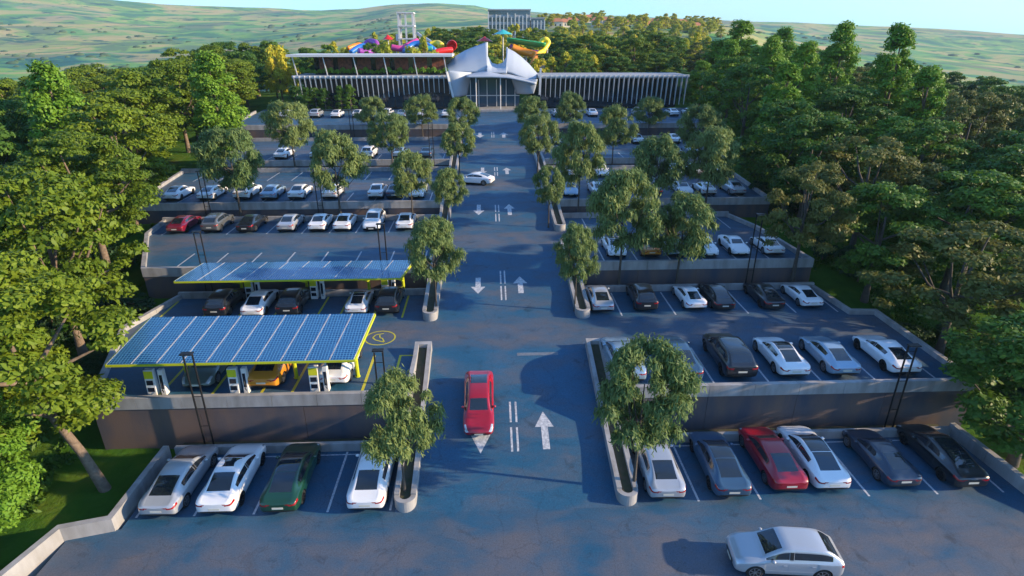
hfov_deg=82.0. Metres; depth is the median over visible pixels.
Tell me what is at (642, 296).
parked car
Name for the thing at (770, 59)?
poplar tree
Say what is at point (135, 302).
round bush
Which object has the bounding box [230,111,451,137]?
retaining wall
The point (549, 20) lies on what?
golden conifer
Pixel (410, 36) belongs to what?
broadleaf tree
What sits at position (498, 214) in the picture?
line
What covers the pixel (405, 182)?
willow tree
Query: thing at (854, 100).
shade tree
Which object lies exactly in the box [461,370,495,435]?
driving car
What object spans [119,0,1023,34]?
sky
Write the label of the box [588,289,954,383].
parking lot
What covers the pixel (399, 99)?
window
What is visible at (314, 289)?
charging station
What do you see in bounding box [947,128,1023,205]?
shade tree
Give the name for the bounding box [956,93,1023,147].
olive coloured tree
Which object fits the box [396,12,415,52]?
slide tower
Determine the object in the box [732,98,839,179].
shade tree
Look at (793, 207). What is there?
round bush
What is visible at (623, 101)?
window
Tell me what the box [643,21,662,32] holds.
golden tree
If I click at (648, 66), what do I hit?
broadleaf tree
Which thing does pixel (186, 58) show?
broadleaf tree
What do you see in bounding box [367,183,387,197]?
parked car
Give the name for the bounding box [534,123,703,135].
retaining wall
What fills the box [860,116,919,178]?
poplar tree
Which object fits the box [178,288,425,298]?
wall
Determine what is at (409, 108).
willow tree
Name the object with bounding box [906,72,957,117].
shade tree
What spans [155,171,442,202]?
parking lot
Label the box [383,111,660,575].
road
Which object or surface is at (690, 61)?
olive coloured tree
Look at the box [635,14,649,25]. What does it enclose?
golden tree
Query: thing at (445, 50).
water slide
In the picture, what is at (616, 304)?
bay line
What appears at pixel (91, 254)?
round bush
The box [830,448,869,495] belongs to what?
bay line
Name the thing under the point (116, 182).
round bush
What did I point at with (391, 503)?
bay line
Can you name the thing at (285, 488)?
parked car
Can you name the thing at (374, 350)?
lamp mast
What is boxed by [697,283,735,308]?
parked car
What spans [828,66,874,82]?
olive coloured tree
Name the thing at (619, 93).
window
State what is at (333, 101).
window
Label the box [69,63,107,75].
broadleaf tree
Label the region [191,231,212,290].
lamp mast
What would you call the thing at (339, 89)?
cypress tree
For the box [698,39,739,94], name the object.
poplar tree
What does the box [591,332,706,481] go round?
tree
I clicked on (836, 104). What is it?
poplar tree
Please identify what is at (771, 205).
round bush
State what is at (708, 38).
golden conifer
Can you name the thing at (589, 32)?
golden conifer
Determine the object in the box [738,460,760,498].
bay line
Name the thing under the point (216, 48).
broadleaf tree
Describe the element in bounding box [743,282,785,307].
parked car
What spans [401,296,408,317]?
bay line
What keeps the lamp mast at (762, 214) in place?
on the planting strip
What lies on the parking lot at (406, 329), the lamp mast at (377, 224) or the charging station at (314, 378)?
the charging station at (314, 378)
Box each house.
[548,18,562,27]
[561,19,569,26]
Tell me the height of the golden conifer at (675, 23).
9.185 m
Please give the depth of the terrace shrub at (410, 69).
109.67 m
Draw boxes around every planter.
[394,341,431,512]
[422,254,443,320]
[439,190,451,220]
[449,152,459,171]
[533,148,545,175]
[547,184,565,231]
[560,238,589,318]
[585,338,637,505]
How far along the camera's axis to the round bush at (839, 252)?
50.21 m
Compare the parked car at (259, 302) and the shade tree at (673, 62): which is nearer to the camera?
the parked car at (259, 302)
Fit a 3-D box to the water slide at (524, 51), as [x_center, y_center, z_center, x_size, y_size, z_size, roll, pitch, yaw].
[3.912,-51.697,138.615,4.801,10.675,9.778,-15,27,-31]
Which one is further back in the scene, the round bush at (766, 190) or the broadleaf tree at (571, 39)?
the broadleaf tree at (571, 39)
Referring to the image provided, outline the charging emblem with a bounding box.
[365,331,395,344]
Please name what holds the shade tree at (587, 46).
on the ground at (74, 494)
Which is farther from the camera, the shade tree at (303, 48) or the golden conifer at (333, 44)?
the golden conifer at (333, 44)
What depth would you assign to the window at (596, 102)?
113.72 m
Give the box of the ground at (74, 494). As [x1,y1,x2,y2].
[0,0,1023,570]
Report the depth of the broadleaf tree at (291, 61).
137.69 m
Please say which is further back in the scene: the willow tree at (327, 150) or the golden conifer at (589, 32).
the golden conifer at (589, 32)
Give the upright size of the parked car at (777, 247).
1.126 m
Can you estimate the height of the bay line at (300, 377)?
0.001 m
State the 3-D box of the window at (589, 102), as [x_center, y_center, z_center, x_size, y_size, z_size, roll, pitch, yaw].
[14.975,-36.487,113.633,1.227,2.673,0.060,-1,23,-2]
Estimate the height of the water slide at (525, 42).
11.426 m
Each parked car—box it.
[138,445,218,515]
[162,185,194,199]
[166,215,201,232]
[182,365,227,386]
[195,444,265,512]
[196,185,227,199]
[200,212,233,231]
[202,288,245,315]
[232,183,261,199]
[236,214,267,231]
[240,289,278,315]
[248,364,292,386]
[259,184,285,198]
[259,443,320,511]
[273,147,294,158]
[275,287,310,314]
[276,214,304,230]
[287,184,312,198]
[307,213,333,230]
[309,108,323,117]
[319,349,361,383]
[321,183,344,198]
[330,109,344,117]
[333,213,357,230]
[344,289,374,312]
[346,451,396,509]
[351,109,361,116]
[360,145,377,157]
[362,208,385,229]
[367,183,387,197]
[375,285,404,312]
[386,183,402,197]
[392,147,407,157]
[395,212,415,229]
[397,109,406,117]
[408,182,427,197]
[419,146,434,157]
[441,109,448,116]
[551,108,557,116]
[563,182,577,195]
[585,285,613,310]
[586,108,597,116]
[587,181,602,192]
[596,164,608,175]
[600,336,646,380]
[601,236,626,255]
[626,283,657,309]
[628,134,643,143]
[631,438,685,498]
[637,239,661,255]
[649,181,662,194]
[652,336,703,378]
[664,108,679,115]
[664,133,680,142]
[664,238,680,254]
[670,181,692,193]
[672,286,706,308]
[681,145,698,152]
[688,431,751,496]
[692,182,716,194]
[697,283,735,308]
[702,333,757,376]
[704,234,718,255]
[717,234,749,254]
[718,180,746,194]
[738,427,807,490]
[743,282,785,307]
[750,236,784,253]
[752,337,810,375]
[776,426,850,488]
[780,284,823,306]
[798,336,860,374]
[842,429,921,485]
[852,335,921,373]
[896,424,989,486]
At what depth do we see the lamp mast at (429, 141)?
72.30 m
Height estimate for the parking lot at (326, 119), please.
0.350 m
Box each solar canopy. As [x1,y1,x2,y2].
[105,313,375,378]
[173,260,410,289]
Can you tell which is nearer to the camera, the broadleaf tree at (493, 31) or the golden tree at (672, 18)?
the broadleaf tree at (493, 31)
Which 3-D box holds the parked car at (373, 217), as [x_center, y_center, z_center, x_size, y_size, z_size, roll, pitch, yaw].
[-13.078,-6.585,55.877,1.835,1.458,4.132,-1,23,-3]
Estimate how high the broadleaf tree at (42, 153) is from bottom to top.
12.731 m
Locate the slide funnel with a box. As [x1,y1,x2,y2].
[447,40,456,50]
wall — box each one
[0,446,171,575]
[95,295,397,449]
[137,170,440,223]
[141,219,427,298]
[162,214,438,222]
[174,440,368,454]
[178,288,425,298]
[181,166,448,172]
[224,152,449,167]
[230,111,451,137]
[251,137,442,141]
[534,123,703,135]
[536,135,679,139]
[545,155,723,165]
[551,165,659,169]
[559,173,769,216]
[562,211,728,217]
[583,213,813,284]
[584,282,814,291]
[623,285,975,429]
[628,426,951,443]
[949,422,1023,493]
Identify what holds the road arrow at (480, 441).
on the road
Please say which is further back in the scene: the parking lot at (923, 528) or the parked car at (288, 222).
the parked car at (288, 222)
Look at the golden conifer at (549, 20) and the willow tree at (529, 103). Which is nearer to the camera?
the willow tree at (529, 103)
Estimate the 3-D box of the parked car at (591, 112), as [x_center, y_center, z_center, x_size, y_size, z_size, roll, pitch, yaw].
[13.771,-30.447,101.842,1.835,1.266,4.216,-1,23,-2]
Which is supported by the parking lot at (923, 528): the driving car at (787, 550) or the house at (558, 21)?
the driving car at (787, 550)
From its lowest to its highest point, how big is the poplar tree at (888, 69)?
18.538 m
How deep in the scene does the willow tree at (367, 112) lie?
86.92 m
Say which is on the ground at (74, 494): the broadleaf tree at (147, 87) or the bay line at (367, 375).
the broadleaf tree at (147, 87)
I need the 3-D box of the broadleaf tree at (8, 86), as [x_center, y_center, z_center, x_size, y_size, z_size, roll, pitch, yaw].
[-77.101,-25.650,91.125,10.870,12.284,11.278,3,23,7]
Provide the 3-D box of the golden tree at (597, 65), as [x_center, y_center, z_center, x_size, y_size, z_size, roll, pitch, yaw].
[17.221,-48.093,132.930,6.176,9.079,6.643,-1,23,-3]
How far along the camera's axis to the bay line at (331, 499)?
30.11 m
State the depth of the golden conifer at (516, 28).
202.03 m
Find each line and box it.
[158,368,183,394]
[160,301,178,316]
[211,365,235,393]
[217,454,355,457]
[291,363,308,391]
[318,297,328,313]
[326,452,347,511]
[361,355,375,390]
[389,469,397,509]
[396,355,412,367]
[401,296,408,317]
[495,205,499,220]
[500,271,506,299]
[509,402,518,451]
[517,352,557,355]
[611,293,622,315]
[628,440,899,447]
[660,292,676,314]
[671,443,699,500]
[691,348,714,382]
[729,293,747,312]
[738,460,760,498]
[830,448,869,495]
[922,478,937,493]
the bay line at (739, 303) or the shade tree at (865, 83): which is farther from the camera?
the shade tree at (865, 83)
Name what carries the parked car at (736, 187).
on the parking lot at (584, 192)
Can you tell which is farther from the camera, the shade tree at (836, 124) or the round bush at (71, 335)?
the shade tree at (836, 124)
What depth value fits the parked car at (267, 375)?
33.06 m
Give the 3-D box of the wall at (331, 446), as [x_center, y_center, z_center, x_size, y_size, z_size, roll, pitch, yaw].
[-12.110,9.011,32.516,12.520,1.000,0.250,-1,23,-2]
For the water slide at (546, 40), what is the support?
on the ground at (74, 494)
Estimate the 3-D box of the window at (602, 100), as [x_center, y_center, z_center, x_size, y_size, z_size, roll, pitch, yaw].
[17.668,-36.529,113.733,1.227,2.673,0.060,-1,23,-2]
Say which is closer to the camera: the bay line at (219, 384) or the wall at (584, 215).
the bay line at (219, 384)
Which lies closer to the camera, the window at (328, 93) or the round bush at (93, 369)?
the round bush at (93, 369)
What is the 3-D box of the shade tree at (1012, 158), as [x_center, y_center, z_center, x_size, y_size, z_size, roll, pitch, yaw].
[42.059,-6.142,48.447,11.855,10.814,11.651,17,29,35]
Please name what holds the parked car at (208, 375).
on the parking lot at (406, 329)
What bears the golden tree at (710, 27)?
on the ground at (74, 494)
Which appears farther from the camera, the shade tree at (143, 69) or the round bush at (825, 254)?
the shade tree at (143, 69)
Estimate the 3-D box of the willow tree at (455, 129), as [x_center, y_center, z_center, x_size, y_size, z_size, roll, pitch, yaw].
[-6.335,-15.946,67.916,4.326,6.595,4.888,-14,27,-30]
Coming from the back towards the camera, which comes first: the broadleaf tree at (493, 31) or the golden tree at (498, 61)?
the broadleaf tree at (493, 31)
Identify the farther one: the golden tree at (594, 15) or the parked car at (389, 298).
the golden tree at (594, 15)
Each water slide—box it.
[346,42,360,50]
[349,43,364,52]
[357,38,378,52]
[391,38,418,52]
[402,40,436,52]
[416,32,430,42]
[421,46,432,52]
[429,40,444,47]
[434,47,452,52]
[507,37,545,67]
[511,44,537,64]
[537,48,545,67]
[539,37,550,67]
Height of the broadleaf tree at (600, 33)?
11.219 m
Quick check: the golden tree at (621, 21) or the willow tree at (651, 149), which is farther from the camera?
the golden tree at (621, 21)
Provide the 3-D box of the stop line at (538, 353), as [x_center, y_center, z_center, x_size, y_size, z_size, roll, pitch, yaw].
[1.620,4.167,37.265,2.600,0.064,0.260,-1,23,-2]
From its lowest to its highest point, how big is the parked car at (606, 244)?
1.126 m
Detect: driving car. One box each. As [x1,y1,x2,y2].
[456,172,494,185]
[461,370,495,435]
[725,526,844,575]
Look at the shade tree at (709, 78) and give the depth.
92.38 m
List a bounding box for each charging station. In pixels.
[143,368,169,394]
[226,366,251,392]
[244,282,259,298]
[308,365,330,391]
[309,281,325,298]
[381,280,395,287]
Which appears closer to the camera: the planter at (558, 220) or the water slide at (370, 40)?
the planter at (558, 220)
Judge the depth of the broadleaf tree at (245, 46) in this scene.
128.54 m
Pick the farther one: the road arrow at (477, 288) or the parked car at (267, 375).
the road arrow at (477, 288)
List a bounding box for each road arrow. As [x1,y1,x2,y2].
[471,278,483,292]
[472,435,489,453]
[474,205,482,214]
[504,205,514,214]
[514,276,526,292]
[535,412,552,448]
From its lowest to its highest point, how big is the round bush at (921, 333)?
1.323 m
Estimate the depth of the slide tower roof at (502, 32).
142.56 m
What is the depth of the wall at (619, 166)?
73.89 m
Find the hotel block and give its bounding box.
[488,9,544,37]
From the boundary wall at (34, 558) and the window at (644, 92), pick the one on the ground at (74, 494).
the boundary wall at (34, 558)
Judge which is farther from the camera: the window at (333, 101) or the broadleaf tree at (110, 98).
the window at (333, 101)
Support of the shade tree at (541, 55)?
on the ground at (74, 494)
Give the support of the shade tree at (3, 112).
on the ground at (74, 494)
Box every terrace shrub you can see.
[299,67,305,72]
[327,67,333,72]
[362,66,369,72]
[407,67,414,72]
[419,67,425,72]
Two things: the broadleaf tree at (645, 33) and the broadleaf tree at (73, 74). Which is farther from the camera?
the broadleaf tree at (645, 33)
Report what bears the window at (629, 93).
in the entrance building
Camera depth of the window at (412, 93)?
112.00 m
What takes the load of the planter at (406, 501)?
on the road
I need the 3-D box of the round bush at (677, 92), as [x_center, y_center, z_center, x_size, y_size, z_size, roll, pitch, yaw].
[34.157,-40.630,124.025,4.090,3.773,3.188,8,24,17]
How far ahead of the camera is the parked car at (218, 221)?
53.93 m
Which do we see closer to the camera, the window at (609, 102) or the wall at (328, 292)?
the wall at (328, 292)
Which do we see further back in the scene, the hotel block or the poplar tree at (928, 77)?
the hotel block
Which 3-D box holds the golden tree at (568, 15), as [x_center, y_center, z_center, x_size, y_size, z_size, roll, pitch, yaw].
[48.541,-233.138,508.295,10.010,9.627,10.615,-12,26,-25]
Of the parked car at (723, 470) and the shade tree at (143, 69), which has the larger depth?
the shade tree at (143, 69)
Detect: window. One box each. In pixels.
[322,93,330,106]
[330,93,338,106]
[355,92,362,106]
[371,92,378,106]
[379,92,386,106]
[387,92,394,106]
[395,92,402,106]
[403,92,410,105]
[411,92,418,106]
[427,92,434,104]
[435,92,442,106]
[443,92,450,106]
[538,92,543,105]
[545,92,550,105]
[551,92,557,105]
[580,92,585,103]
[586,92,592,105]
[593,92,599,105]
[600,92,606,105]
[607,92,613,105]
[614,92,620,105]
[621,92,626,105]
[627,92,634,105]
[634,91,640,105]
[642,91,648,99]
[649,91,655,96]
[662,91,668,105]
[669,91,675,105]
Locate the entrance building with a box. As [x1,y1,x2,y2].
[286,42,689,111]
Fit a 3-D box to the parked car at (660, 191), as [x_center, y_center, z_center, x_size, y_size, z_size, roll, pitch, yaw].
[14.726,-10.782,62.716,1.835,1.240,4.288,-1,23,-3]
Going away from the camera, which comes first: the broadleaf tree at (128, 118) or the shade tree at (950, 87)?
the broadleaf tree at (128, 118)
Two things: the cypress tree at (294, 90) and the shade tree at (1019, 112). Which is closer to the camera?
the shade tree at (1019, 112)
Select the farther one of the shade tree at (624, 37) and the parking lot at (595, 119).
the shade tree at (624, 37)
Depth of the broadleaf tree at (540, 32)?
198.80 m
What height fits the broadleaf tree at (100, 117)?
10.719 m
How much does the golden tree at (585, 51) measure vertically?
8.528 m
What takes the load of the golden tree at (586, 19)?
on the ground at (74, 494)
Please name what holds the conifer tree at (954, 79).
on the ground at (74, 494)
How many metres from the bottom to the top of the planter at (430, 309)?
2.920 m
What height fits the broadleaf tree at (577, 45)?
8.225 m
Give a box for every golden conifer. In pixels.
[329,41,337,52]
[372,32,377,38]
[418,35,427,52]
[496,36,504,57]
[508,24,513,37]
[513,23,521,38]
[545,16,554,26]
[545,56,557,72]
[558,51,572,72]
[566,16,578,28]
[575,21,588,31]
[579,24,586,34]
[582,30,592,48]
[605,15,614,25]
[672,21,682,31]
[681,38,689,68]
[685,32,702,69]
[699,23,708,36]
[704,36,711,48]
[714,26,726,37]
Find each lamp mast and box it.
[179,352,214,444]
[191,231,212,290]
[195,171,210,215]
[312,169,323,212]
[348,110,354,136]
[371,348,385,384]
[376,223,389,284]
[427,122,434,166]
[745,213,765,282]
[883,343,921,427]
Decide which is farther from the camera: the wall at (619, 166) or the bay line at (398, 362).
the wall at (619, 166)
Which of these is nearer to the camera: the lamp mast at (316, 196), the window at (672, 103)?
the lamp mast at (316, 196)
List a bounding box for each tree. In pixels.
[0,77,17,99]
[0,77,78,149]
[0,81,20,101]
[0,99,50,161]
[0,100,29,158]
[0,123,27,239]
[0,130,162,290]
[0,143,128,257]
[0,168,149,360]
[0,243,34,340]
[0,248,142,492]
[0,394,46,533]
[7,79,82,125]
[15,73,32,99]
[18,59,112,185]
[59,66,102,92]
[60,103,176,223]
[62,87,183,180]
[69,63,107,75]
[74,75,114,96]
[86,80,165,157]
[86,89,166,152]
[97,68,129,88]
[102,69,192,144]
[106,67,139,78]
[123,66,149,75]
[142,58,208,152]
[153,69,223,140]
[159,47,195,60]
[161,58,194,115]
[178,49,219,70]
[186,125,266,215]
[187,49,250,151]
[190,44,225,54]
[200,54,256,104]
[210,41,245,77]
[214,58,260,114]
[222,51,267,109]
[232,42,273,95]
[242,50,264,98]
[258,40,285,97]
[258,100,317,167]
[259,47,295,92]
[262,44,300,101]
[285,51,298,68]
[287,85,301,103]
[294,49,316,86]
[298,47,313,72]
[301,87,314,110]
[307,87,322,108]
[308,127,371,213]
[317,88,331,110]
[321,44,335,52]
[334,85,347,110]
[339,47,348,52]
[343,84,357,109]
[353,95,390,125]
[360,363,446,491]
[362,43,379,52]
[365,111,409,163]
[375,41,391,52]
[388,148,433,212]
[389,39,405,52]
[402,34,418,40]
[402,93,438,136]
[402,214,466,305]
[405,45,419,52]
[427,28,454,43]
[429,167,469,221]
[439,121,475,173]
[441,36,464,46]
[446,29,463,37]
[446,96,480,142]
[453,38,475,53]
[458,31,489,51]
[459,27,471,37]
[460,41,497,58]
[466,27,493,43]
[482,28,497,48]
[488,43,502,60]
[491,34,507,44]
[494,59,502,63]
[500,42,528,59]
[513,95,549,133]
[515,30,539,41]
[517,113,559,171]
[519,37,539,62]
[527,47,548,66]
[529,27,550,40]
[531,58,549,72]
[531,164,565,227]
[532,52,560,72]
[543,33,574,64]
[549,117,607,212]
[551,26,567,33]
[552,49,581,71]
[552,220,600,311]
[554,90,586,123]
[555,37,581,48]
[557,42,583,57]
[563,12,572,18]
[563,60,588,72]
[567,20,580,31]
[572,53,597,72]
[573,34,601,59]
[575,48,601,62]
[576,15,589,22]
[578,54,601,72]
[584,36,612,47]
[585,167,664,284]
[589,12,600,20]
[589,36,628,71]
[589,48,625,72]
[591,15,604,30]
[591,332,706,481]
[593,30,608,38]
[595,56,637,72]
[596,103,638,164]
[597,36,611,48]
[601,23,612,33]
[614,17,629,26]
[614,26,628,37]
[615,30,645,49]
[617,37,656,70]
[618,39,644,64]
[626,14,635,24]
[629,132,684,211]
[631,24,645,33]
[632,96,669,134]
[634,57,679,72]
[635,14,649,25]
[636,30,656,49]
[639,52,681,71]
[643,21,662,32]
[645,33,675,60]
[645,189,719,283]
[648,47,681,68]
[654,16,670,29]
[654,37,688,64]
[668,16,679,26]
[668,24,682,35]
[673,103,726,158]
[674,37,683,54]
[675,125,740,203]
[681,60,714,106]
[682,21,695,33]
[682,41,714,71]
[688,25,702,36]
[693,49,713,64]
[695,56,762,128]
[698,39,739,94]
[703,21,718,33]
[707,63,774,151]
[708,39,742,119]
[713,19,757,75]
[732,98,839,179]
[737,34,785,142]
[741,45,761,100]
[743,41,789,85]
[748,60,805,156]
[756,160,858,281]
[759,114,875,217]
[774,26,797,60]
[776,40,822,126]
[789,54,827,98]
[800,48,823,61]
[800,87,898,156]
[805,135,949,248]
[811,19,861,123]
[811,84,893,139]
[815,88,850,140]
[817,181,952,302]
[821,50,855,77]
[823,136,860,187]
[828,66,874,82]
[847,71,903,115]
[854,22,919,124]
[855,71,952,124]
[855,219,1023,354]
[856,60,876,81]
[858,118,980,192]
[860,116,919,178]
[876,169,1023,291]
[894,64,948,162]
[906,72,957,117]
[916,94,1023,206]
[938,310,1023,468]
[941,143,1023,270]
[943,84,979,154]
[943,90,1016,152]
[945,71,968,90]
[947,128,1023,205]
[948,77,962,91]
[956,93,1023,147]
[959,76,1001,90]
[976,78,1023,120]
[980,85,1023,119]
[1001,108,1023,121]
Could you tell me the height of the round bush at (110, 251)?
2.344 m
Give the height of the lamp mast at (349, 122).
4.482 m
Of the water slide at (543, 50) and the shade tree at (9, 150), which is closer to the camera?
the shade tree at (9, 150)
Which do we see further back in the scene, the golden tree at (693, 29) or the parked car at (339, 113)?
the golden tree at (693, 29)
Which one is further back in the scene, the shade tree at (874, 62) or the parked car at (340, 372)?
the shade tree at (874, 62)
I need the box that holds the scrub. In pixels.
[0,14,1020,91]
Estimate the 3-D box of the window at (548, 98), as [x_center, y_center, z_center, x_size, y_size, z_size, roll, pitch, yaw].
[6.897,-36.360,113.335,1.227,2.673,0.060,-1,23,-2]
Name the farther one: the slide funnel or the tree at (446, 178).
the slide funnel
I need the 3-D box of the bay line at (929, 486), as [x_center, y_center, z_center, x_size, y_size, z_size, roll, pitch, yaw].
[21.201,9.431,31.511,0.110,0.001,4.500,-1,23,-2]
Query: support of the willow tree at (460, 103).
on the road
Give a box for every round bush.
[28,327,69,351]
[36,311,62,329]
[66,322,94,340]
[69,249,98,259]
[70,360,104,387]
[76,349,108,367]
[90,295,121,309]
[98,246,136,270]
[109,179,130,185]
[114,292,155,313]
[138,169,154,181]
[676,87,683,99]
[748,180,768,190]
[763,188,774,201]
[768,203,791,213]
[787,202,805,214]
[809,235,837,259]
[833,245,857,260]
[839,261,870,281]
[895,320,935,341]
[932,323,973,343]
[998,389,1023,406]
[1000,371,1023,395]
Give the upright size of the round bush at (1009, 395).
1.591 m
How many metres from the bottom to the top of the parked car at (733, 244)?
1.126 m
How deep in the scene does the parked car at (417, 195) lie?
60.11 m
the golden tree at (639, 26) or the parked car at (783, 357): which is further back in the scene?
the golden tree at (639, 26)
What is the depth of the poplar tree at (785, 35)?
113.00 m
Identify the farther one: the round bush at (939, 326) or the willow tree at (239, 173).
the willow tree at (239, 173)
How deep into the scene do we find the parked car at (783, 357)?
34.83 m
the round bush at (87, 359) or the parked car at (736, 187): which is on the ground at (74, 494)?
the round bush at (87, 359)
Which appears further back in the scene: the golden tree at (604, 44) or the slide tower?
the golden tree at (604, 44)
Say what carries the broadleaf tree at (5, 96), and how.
on the ground at (74, 494)
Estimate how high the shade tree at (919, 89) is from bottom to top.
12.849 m
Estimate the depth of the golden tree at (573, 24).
371.01 m
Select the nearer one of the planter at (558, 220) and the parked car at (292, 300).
the parked car at (292, 300)
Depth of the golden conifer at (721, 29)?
398.16 m
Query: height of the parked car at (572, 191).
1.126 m
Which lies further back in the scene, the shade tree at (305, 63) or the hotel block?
the hotel block
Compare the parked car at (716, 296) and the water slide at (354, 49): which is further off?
the water slide at (354, 49)
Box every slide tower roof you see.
[383,34,391,43]
[478,36,490,42]
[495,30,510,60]
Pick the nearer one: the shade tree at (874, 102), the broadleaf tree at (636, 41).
the shade tree at (874, 102)
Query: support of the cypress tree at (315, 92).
on the parking lot at (326, 119)
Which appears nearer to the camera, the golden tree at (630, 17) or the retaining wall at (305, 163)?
the retaining wall at (305, 163)
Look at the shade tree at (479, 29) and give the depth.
193.70 m
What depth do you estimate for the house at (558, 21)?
432.63 m
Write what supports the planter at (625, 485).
on the road
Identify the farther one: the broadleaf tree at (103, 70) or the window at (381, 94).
the broadleaf tree at (103, 70)
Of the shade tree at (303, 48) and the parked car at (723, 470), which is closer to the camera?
the parked car at (723, 470)
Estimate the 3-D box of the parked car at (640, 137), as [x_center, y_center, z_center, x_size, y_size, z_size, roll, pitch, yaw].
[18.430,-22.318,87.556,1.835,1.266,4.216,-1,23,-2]
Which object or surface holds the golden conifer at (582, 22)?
on the ground at (74, 494)
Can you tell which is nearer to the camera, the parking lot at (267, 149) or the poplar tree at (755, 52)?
the parking lot at (267, 149)
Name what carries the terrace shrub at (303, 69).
on the entrance building
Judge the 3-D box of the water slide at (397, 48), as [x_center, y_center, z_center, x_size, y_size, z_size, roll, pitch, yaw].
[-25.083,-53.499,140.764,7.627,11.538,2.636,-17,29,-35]
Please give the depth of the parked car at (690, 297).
43.11 m
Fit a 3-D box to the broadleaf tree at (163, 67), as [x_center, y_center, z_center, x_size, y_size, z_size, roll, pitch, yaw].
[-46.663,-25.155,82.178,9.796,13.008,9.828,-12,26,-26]
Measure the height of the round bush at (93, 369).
1.531 m
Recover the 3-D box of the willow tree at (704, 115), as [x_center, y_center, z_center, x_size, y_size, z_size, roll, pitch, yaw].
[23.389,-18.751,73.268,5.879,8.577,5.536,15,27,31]
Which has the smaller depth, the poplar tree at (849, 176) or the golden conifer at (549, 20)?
the poplar tree at (849, 176)
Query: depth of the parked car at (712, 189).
61.68 m
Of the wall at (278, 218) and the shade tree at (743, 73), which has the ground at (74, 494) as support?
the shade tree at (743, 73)
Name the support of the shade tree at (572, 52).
on the ground at (74, 494)
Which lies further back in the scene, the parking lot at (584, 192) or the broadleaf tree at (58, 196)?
the parking lot at (584, 192)
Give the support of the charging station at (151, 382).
on the parking lot at (406, 329)
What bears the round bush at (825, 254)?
on the ground at (74, 494)
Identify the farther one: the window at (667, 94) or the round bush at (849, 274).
the window at (667, 94)
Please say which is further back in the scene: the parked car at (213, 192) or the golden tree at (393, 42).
the golden tree at (393, 42)
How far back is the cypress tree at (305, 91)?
107.34 m
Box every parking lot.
[36,451,398,575]
[107,295,424,395]
[147,220,433,266]
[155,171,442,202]
[227,140,454,159]
[241,109,460,124]
[527,108,698,122]
[539,139,703,157]
[549,169,761,198]
[564,216,800,260]
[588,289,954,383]
[628,436,1023,575]
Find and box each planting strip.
[183,438,368,444]
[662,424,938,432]
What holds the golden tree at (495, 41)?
on the ground at (74, 494)
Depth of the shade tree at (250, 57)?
111.66 m
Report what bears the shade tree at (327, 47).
on the ground at (74, 494)
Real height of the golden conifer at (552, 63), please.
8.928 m
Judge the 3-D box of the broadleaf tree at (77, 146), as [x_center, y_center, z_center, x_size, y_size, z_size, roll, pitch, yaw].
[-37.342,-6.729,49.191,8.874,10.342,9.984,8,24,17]
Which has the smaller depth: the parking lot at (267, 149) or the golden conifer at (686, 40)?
the parking lot at (267, 149)
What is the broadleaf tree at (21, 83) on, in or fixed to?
on the ground at (74, 494)
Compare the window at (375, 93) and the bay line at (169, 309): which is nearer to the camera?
the bay line at (169, 309)
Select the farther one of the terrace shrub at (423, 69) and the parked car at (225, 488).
the terrace shrub at (423, 69)
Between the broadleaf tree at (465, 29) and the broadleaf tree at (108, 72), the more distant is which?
the broadleaf tree at (465, 29)

